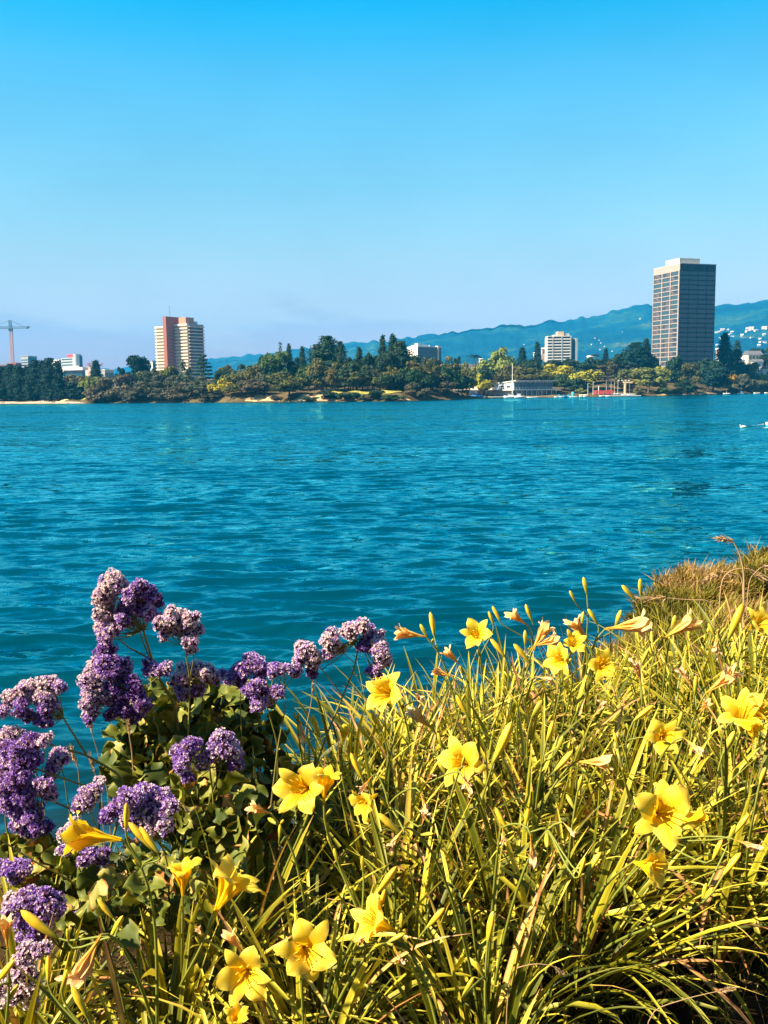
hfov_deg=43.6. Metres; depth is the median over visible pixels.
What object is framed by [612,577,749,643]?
bush
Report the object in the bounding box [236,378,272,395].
tree
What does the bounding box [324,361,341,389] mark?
tree
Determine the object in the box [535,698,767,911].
daylily plant
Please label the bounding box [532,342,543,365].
conifer
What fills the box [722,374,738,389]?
tree
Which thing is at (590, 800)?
daylily plant
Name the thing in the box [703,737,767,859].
daylily plant
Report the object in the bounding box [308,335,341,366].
tree
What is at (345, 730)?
daylily plant
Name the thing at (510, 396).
boat
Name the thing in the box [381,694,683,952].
daylily plant
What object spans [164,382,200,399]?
bush
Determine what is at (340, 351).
cypress
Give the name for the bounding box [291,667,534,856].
daylily plant
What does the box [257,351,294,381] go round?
tree
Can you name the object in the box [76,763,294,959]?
sea lavender
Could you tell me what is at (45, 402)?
beach
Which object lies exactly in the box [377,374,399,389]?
tree
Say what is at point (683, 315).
glass tower
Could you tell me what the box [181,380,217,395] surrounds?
tree
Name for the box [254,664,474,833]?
daylily plant
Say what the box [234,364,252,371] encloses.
tree
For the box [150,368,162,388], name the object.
tree
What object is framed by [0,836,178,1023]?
daylily plant
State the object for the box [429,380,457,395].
tree
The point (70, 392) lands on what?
bush
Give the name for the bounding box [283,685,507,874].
daylily plant
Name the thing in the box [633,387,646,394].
bush
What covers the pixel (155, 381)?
tree
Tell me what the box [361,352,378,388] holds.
tree
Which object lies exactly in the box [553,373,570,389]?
tree
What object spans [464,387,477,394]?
boat shed
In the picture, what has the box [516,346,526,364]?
conifer
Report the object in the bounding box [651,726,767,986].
daylily plant
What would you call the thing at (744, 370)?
cypress
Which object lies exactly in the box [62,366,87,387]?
building
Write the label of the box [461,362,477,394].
tree
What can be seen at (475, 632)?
daylily plant
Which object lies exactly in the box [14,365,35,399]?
conifer
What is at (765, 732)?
daylily plant
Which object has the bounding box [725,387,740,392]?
bush
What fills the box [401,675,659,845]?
daylily plant
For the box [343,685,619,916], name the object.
daylily plant
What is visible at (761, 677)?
daylily plant
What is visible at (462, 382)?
tree
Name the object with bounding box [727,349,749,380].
cypress
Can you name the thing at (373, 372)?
tree
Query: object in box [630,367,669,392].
tree
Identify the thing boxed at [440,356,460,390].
tree
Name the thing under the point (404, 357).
cypress
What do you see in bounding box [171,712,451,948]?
daylily plant
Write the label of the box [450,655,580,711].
daylily plant
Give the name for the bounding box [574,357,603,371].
tree
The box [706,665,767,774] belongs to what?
daylily plant
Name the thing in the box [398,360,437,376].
tree
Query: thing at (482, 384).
tree
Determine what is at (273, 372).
tree
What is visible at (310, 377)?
tree
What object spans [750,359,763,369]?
house
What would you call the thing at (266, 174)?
sky
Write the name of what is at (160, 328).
windows
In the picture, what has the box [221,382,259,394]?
tree
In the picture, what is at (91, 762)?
grass stalk
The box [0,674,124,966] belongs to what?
sea lavender
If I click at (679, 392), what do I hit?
bush
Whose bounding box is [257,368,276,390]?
tree
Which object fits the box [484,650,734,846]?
daylily plant
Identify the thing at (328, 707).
daylily plant
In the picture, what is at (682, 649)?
daylily plant
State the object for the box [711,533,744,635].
grass stalk
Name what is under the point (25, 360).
office block
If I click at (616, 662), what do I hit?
daylily plant
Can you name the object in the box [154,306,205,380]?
apartment tower
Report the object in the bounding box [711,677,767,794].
daylily plant
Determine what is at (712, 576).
grass stalk
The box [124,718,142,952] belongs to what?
grass stalk
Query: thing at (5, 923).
daylily plant
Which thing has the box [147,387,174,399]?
bush
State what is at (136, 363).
tree
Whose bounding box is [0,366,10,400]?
cypress
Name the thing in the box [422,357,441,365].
tree
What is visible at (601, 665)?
daylily plant
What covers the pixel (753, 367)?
tree
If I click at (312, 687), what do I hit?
grass stalk
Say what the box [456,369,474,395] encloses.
tree
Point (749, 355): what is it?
house
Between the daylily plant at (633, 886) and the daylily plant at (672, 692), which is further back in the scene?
the daylily plant at (672, 692)
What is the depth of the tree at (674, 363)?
578.76 m
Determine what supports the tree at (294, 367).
on the shore
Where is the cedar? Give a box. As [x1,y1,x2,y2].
[192,354,215,380]
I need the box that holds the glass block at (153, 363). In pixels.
[150,360,156,369]
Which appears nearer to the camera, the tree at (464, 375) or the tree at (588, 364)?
the tree at (464, 375)
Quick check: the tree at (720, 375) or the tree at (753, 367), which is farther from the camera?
the tree at (753, 367)
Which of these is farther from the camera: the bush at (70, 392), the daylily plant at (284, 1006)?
the bush at (70, 392)
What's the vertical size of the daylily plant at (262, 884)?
0.654 m
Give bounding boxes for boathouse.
[483,380,560,395]
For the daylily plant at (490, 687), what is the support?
on the bank ground at (683, 1015)
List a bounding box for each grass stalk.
[67,744,81,819]
[85,723,108,923]
[88,751,114,922]
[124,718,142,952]
[304,679,313,826]
[506,963,565,1023]
[632,593,714,641]
[648,984,739,1023]
[700,569,742,601]
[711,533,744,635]
[718,566,767,616]
[746,564,767,615]
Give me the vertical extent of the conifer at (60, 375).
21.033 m
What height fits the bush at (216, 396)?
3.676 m
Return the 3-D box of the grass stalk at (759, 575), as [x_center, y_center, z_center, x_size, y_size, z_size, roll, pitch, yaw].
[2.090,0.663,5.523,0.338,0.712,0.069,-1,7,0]
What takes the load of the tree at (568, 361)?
on the shore
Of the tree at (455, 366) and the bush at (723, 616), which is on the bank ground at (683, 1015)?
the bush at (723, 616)
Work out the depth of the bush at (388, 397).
374.83 m
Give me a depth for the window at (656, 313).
661.23 m
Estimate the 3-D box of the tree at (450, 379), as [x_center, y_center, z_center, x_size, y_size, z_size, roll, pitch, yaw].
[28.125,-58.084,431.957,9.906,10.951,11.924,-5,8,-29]
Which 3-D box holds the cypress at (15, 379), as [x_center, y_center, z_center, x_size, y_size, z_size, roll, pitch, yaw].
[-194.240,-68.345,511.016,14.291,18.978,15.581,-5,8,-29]
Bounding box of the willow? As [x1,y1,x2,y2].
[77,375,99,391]
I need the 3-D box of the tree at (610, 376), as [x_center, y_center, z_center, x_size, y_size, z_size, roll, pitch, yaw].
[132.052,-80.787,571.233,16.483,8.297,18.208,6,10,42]
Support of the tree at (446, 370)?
on the shore
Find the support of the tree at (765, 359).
on the shore
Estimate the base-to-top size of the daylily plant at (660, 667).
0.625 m
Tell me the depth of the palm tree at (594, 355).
635.95 m
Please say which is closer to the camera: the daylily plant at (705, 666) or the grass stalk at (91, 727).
the grass stalk at (91, 727)
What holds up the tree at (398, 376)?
on the shore
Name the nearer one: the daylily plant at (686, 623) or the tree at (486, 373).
the daylily plant at (686, 623)
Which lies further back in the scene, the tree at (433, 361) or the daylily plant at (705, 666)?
the tree at (433, 361)
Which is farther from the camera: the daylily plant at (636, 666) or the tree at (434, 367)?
the tree at (434, 367)
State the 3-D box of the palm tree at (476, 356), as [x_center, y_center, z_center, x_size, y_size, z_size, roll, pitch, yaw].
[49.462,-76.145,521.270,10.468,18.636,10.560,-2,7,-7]
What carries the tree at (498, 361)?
on the shore
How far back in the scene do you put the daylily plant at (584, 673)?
4.55 m
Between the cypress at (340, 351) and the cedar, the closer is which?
the cypress at (340, 351)
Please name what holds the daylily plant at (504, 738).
on the bank ground at (683, 1015)
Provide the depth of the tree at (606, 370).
539.81 m
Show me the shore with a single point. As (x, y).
(236, 396)
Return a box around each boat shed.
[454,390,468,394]
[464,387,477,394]
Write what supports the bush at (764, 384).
on the shore
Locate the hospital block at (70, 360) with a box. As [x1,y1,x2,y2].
[53,354,82,371]
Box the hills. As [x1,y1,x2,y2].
[9,300,767,381]
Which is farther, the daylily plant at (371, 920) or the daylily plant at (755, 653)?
the daylily plant at (755, 653)
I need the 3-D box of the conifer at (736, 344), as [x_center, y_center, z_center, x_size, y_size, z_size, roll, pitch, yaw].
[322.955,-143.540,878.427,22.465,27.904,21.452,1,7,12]
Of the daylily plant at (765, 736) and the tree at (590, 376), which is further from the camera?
the tree at (590, 376)
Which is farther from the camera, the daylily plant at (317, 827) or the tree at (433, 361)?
the tree at (433, 361)
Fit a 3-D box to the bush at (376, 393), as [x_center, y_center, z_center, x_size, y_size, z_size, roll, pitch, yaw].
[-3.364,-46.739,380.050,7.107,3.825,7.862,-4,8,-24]
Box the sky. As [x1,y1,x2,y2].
[0,0,767,369]
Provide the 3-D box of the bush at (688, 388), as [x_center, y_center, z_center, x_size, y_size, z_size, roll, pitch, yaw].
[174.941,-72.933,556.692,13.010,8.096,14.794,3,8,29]
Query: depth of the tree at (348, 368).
400.52 m
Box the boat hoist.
[623,382,632,393]
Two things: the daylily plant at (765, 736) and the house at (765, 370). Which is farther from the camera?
the house at (765, 370)
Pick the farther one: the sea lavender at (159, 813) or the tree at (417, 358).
the tree at (417, 358)
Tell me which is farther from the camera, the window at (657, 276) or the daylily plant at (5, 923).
the window at (657, 276)
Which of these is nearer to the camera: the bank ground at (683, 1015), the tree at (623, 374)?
the bank ground at (683, 1015)
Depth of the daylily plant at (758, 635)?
4.86 m
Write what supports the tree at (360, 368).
on the shore
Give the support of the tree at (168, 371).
on the shore
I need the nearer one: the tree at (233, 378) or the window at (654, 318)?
the tree at (233, 378)
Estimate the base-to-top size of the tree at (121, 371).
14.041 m
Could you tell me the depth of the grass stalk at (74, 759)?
2.70 m
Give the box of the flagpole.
[512,364,512,393]
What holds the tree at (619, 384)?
on the shore
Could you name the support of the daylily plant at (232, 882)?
on the bank ground at (683, 1015)
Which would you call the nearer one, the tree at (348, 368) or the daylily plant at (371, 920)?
the daylily plant at (371, 920)
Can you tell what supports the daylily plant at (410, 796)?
on the bank ground at (683, 1015)
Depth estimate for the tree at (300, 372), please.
422.54 m
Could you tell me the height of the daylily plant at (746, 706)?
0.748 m
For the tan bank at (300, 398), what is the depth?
395.56 m
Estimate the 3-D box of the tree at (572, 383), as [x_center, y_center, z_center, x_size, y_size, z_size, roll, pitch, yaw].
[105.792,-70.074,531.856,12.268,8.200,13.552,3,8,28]
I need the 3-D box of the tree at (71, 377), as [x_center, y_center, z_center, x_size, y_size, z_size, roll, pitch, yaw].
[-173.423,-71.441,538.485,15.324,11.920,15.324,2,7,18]
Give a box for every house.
[541,348,544,360]
[742,351,763,363]
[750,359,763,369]
[760,367,767,374]
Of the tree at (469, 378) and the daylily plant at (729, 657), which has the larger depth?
the tree at (469, 378)
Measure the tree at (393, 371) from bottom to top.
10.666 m
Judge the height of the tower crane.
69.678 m
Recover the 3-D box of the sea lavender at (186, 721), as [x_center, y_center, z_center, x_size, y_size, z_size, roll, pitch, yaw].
[-0.564,0.693,2.757,0.545,1.128,0.829,-1,7,0]
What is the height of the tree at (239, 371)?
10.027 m
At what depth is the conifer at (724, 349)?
667.90 m
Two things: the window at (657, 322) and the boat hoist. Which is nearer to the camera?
the boat hoist
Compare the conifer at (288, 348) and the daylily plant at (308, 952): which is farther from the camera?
the conifer at (288, 348)
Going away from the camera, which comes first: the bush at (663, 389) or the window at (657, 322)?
the bush at (663, 389)
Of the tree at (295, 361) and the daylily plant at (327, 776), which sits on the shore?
the tree at (295, 361)
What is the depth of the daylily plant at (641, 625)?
3.60 m
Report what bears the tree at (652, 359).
on the shore
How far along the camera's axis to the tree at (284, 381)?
397.99 m
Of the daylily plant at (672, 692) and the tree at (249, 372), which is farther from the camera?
the tree at (249, 372)
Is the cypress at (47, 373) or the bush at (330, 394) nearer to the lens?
the bush at (330, 394)
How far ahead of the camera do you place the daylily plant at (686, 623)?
3.50 m
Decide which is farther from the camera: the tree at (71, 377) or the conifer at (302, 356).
the tree at (71, 377)
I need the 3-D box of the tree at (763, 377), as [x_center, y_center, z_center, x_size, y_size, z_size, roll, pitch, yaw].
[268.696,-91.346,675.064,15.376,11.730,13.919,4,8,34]
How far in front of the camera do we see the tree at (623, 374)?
553.24 m
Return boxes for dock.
[611,395,640,396]
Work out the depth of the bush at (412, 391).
386.02 m
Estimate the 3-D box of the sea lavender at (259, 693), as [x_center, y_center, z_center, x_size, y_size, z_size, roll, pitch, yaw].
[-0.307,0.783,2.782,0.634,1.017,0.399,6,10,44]
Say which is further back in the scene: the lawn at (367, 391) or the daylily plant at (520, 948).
the lawn at (367, 391)
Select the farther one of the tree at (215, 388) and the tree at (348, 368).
the tree at (215, 388)
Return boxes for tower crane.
[0,320,29,364]
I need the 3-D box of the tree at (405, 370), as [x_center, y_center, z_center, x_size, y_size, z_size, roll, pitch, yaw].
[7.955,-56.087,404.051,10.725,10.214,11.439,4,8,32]
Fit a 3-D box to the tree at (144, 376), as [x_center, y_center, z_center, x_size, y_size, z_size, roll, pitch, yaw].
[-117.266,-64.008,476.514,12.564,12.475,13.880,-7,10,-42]
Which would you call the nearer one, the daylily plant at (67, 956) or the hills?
the daylily plant at (67, 956)
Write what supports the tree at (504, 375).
on the shore
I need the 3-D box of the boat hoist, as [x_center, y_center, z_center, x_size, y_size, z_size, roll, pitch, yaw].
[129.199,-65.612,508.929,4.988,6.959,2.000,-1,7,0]
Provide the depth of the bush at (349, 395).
382.07 m
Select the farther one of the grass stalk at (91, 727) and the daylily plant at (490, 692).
the daylily plant at (490, 692)
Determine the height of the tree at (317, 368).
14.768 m
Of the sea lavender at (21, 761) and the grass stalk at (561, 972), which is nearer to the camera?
the grass stalk at (561, 972)
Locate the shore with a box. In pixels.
[0,364,767,403]
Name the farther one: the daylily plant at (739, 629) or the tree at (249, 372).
the tree at (249, 372)
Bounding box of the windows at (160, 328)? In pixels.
[156,328,163,368]
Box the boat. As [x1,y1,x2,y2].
[504,394,513,397]
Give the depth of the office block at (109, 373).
895.13 m
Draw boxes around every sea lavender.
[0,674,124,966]
[0,879,144,1017]
[75,567,289,918]
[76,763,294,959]
[215,616,392,886]
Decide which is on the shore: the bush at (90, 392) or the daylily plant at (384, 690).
the bush at (90, 392)
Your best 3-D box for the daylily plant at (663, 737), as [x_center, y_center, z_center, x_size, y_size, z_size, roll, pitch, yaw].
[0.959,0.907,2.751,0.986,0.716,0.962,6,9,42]
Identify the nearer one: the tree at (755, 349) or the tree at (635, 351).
the tree at (635, 351)
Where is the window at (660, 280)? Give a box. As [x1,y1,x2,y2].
[654,279,661,283]
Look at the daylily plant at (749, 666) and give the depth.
4.10 m
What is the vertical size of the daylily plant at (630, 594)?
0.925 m
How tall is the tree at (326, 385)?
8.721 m
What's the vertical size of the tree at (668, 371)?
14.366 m
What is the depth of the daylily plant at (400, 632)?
3.43 m
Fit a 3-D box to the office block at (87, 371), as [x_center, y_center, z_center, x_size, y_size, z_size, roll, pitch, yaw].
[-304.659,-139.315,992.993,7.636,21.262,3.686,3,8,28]
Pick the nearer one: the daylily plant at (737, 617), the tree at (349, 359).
the daylily plant at (737, 617)
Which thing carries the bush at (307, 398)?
on the tan bank at (300, 398)
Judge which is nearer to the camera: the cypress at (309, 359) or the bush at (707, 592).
the bush at (707, 592)
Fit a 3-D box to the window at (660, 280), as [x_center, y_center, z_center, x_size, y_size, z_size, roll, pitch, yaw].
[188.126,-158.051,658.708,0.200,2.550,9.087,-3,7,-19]
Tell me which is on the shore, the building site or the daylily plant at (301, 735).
the building site
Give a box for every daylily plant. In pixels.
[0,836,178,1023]
[0,914,205,1023]
[12,823,387,1023]
[14,803,291,1023]
[83,762,422,1023]
[103,750,412,1016]
[127,884,468,1023]
[145,800,526,1023]
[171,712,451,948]
[214,756,558,1023]
[215,698,442,918]
[241,743,584,1014]
[250,711,485,947]
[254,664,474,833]
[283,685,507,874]
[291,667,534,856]
[296,722,611,1003]
[299,663,513,817]
[305,653,527,776]
[315,807,678,1023]
[331,891,573,1023]
[339,645,523,766]
[339,735,721,1019]
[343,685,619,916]
[368,612,563,795]
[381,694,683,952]
[387,700,654,859]
[401,625,614,741]
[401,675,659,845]
[412,656,559,729]
[415,604,606,779]
[422,664,553,711]
[435,629,696,838]
[447,638,608,742]
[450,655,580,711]
[454,775,767,1023]
[457,577,714,790]
[478,706,767,1023]
[479,613,683,777]
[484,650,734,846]
[492,635,678,750]
[509,630,702,707]
[527,623,689,730]
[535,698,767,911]
[538,608,748,799]
[540,707,767,948]
[549,579,767,782]
[558,613,711,709]
[565,598,750,683]
[590,600,767,717]
[591,619,767,736]
[605,720,767,928]
[609,604,767,810]
[609,606,767,766]
[610,662,767,861]
[613,585,767,698]
[614,687,767,892]
[616,622,767,731]
[633,594,767,685]
[643,682,767,843]
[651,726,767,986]
[652,589,767,688]
[673,733,767,797]
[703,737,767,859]
[706,631,767,700]
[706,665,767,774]
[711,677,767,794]
[725,613,767,666]
[738,626,767,677]
[743,652,767,725]
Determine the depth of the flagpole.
491.11 m
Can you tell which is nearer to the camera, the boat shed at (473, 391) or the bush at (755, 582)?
the bush at (755, 582)
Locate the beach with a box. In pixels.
[0,401,80,403]
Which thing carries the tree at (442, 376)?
on the shore
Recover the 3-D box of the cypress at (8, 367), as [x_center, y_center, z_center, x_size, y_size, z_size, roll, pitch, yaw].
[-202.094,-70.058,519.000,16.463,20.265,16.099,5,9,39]
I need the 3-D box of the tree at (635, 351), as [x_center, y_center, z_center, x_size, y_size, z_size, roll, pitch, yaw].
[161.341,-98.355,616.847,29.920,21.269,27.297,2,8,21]
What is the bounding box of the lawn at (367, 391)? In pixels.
[332,389,401,393]
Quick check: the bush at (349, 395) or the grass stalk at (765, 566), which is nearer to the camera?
the grass stalk at (765, 566)
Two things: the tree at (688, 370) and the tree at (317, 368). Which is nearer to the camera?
the tree at (317, 368)
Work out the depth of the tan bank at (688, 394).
559.92 m
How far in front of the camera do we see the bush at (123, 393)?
453.92 m
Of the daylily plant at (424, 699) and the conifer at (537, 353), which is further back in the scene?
the conifer at (537, 353)
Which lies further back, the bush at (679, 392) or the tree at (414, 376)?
the bush at (679, 392)
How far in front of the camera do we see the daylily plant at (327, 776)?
2.23 m
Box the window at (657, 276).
[654,274,661,279]
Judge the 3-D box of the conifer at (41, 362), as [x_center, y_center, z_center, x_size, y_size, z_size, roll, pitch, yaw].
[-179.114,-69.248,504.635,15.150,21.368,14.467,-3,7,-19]
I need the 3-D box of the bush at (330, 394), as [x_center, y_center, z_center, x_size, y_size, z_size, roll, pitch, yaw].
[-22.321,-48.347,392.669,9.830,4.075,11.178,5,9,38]
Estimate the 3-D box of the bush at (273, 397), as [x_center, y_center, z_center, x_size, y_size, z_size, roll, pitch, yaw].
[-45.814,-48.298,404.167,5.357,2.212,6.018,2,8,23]
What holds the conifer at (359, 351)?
on the shore
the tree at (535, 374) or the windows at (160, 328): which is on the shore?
the tree at (535, 374)
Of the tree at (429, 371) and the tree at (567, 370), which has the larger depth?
the tree at (567, 370)
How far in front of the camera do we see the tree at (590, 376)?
536.61 m
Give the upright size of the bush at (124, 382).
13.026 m
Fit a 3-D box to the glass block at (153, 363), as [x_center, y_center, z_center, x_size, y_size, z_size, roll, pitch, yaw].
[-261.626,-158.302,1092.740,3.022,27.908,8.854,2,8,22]
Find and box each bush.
[59,382,85,399]
[83,377,115,401]
[88,387,105,401]
[97,374,142,399]
[119,390,141,400]
[122,381,160,399]
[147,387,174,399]
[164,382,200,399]
[199,393,219,400]
[269,395,282,399]
[287,393,297,399]
[302,397,319,400]
[316,389,336,398]
[335,392,360,398]
[359,395,374,399]
[368,389,384,397]
[381,394,405,399]
[404,382,430,397]
[582,589,767,690]
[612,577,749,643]
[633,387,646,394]
[635,548,767,603]
[654,385,672,393]
[672,389,685,393]
[673,379,696,392]
[723,536,767,601]
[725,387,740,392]
[732,374,760,391]
[756,380,767,390]
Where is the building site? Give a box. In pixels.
[0,361,24,374]
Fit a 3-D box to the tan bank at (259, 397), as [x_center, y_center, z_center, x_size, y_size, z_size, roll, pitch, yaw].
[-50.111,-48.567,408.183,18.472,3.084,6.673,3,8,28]
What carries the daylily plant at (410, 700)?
on the bank ground at (683, 1015)
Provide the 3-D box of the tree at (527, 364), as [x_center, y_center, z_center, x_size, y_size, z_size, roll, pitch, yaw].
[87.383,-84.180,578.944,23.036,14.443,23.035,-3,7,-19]
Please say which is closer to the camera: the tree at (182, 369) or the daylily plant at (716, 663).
the daylily plant at (716, 663)
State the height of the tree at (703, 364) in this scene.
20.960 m
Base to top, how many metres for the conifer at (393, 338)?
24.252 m
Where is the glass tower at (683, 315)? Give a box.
[652,254,716,370]
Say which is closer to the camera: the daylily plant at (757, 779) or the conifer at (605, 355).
the daylily plant at (757, 779)
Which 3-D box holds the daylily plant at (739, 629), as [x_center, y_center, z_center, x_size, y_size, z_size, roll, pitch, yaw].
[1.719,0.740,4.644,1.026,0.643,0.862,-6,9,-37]
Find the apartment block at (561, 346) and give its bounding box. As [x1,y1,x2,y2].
[545,331,577,366]
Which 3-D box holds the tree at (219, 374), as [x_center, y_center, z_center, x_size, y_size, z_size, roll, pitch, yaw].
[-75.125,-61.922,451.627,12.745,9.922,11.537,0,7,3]
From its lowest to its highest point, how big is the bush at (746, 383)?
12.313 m
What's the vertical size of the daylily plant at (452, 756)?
0.767 m
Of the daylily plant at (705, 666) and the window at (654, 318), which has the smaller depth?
the daylily plant at (705, 666)
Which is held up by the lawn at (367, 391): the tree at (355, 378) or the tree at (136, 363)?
the tree at (355, 378)
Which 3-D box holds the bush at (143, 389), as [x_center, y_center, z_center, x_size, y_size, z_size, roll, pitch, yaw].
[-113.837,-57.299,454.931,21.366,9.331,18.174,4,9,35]
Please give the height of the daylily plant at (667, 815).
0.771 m
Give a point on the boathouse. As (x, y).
(532, 387)
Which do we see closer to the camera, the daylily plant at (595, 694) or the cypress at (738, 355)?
the daylily plant at (595, 694)
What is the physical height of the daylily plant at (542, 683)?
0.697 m
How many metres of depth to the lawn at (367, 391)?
398.42 m
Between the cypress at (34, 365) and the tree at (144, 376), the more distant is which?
the cypress at (34, 365)
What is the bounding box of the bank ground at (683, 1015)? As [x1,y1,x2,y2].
[0,780,767,1023]
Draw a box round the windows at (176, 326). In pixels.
[176,326,188,373]
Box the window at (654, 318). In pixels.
[653,316,660,320]
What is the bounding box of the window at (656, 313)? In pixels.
[653,312,660,315]
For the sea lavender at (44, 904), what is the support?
on the bank ground at (683, 1015)
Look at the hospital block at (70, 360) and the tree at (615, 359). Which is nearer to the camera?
the tree at (615, 359)
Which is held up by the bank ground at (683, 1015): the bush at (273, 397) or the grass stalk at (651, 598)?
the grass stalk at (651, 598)
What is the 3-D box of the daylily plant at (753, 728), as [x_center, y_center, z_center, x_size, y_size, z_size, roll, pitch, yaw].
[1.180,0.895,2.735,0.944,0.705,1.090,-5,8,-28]
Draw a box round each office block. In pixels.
[20,356,36,381]
[85,367,91,375]
[100,369,113,386]
[407,343,441,363]
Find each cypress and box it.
[0,364,15,400]
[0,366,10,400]
[4,366,25,400]
[21,360,48,400]
[36,358,65,400]
[302,344,330,387]
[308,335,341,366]
[332,341,347,387]
[386,341,416,387]
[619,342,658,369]
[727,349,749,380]
[735,363,754,379]
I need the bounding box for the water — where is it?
[0,393,767,886]
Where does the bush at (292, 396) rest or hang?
on the shore
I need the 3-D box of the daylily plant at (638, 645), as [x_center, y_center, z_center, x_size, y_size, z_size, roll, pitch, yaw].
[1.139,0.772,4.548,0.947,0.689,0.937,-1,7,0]
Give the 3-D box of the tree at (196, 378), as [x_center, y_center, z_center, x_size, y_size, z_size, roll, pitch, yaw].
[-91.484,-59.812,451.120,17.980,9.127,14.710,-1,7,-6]
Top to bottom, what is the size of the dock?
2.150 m
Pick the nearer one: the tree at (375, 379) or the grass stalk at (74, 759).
the grass stalk at (74, 759)
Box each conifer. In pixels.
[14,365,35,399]
[29,360,53,399]
[41,359,67,399]
[87,359,104,387]
[284,343,293,367]
[299,346,309,387]
[354,346,366,387]
[376,334,386,354]
[387,333,397,362]
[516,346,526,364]
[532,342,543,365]
[597,348,609,369]
[637,338,652,366]
[714,332,737,377]
[730,340,741,366]
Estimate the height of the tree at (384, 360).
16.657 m
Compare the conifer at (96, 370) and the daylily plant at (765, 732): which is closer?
the daylily plant at (765, 732)
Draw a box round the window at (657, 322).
[653,321,660,325]
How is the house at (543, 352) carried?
on the shore
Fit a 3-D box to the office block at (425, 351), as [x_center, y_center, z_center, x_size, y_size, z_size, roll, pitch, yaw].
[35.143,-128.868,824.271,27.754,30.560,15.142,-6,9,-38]
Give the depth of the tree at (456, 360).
490.89 m
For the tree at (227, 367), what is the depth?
451.47 m
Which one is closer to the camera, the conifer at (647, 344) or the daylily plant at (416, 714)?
the daylily plant at (416, 714)
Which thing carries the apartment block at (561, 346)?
on the shore
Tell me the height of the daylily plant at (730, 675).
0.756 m
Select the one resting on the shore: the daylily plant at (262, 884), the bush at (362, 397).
the bush at (362, 397)
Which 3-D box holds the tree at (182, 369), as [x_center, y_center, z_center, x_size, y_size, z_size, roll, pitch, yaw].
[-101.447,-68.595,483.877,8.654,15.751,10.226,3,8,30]
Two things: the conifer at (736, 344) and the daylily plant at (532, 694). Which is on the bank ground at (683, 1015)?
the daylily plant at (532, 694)
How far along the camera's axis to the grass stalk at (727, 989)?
1.88 m
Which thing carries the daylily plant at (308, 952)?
on the bank ground at (683, 1015)
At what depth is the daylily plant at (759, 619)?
3.76 m
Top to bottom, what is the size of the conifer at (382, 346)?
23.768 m
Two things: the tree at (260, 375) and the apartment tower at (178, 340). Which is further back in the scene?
the apartment tower at (178, 340)
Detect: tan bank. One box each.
[245,394,279,401]
[293,394,336,400]
[661,392,716,394]
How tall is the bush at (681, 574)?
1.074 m
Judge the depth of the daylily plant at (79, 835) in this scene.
1.79 m
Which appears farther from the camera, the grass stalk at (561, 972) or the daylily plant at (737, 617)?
the daylily plant at (737, 617)
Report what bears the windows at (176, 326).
in the apartment tower at (178, 340)
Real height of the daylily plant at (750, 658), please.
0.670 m
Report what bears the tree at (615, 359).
on the shore
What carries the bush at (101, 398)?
on the shore
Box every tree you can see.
[65,374,86,388]
[114,367,124,378]
[125,355,151,380]
[136,370,156,387]
[148,373,180,387]
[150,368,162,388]
[158,366,178,383]
[171,375,207,387]
[174,360,191,380]
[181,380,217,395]
[207,378,232,396]
[211,370,229,382]
[216,364,234,376]
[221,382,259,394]
[223,373,245,391]
[229,369,244,375]
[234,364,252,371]
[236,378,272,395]
[242,364,262,388]
[255,372,269,383]
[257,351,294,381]
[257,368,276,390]
[264,365,289,385]
[266,371,306,397]
[286,357,304,368]
[289,364,304,374]
[295,366,312,390]
[301,374,322,389]
[305,358,329,390]
[319,375,332,388]
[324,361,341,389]
[334,361,370,389]
[339,371,371,389]
[343,357,360,387]
[355,363,369,390]
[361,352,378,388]
[362,364,378,389]
[365,373,388,389]
[375,351,395,388]
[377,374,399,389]
[379,365,400,389]
[392,372,407,389]
[395,367,409,389]
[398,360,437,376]
[405,368,434,389]
[411,355,420,362]
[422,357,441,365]
[424,362,440,388]
[428,368,449,393]
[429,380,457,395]
[437,364,453,393]
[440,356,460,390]
[441,371,459,394]
[449,367,466,394]
[453,356,463,368]
[453,369,469,394]
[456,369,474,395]
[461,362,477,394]
[468,354,484,367]
[474,366,495,394]
[474,373,491,394]
[476,347,516,379]
[492,364,525,385]
[515,360,543,369]
[519,368,555,379]
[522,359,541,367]
[534,364,573,379]
[540,358,579,370]
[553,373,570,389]
[563,378,587,392]
[566,369,604,389]
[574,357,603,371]
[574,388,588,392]
[590,354,602,369]
[594,361,619,389]
[598,369,617,380]
[605,352,633,368]
[613,378,635,390]
[614,369,640,388]
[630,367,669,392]
[644,356,660,368]
[654,366,670,384]
[666,356,682,387]
[677,362,701,383]
[697,358,722,389]
[700,366,735,391]
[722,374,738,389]
[746,362,760,380]
[749,348,764,354]
[758,374,767,389]
[759,348,767,366]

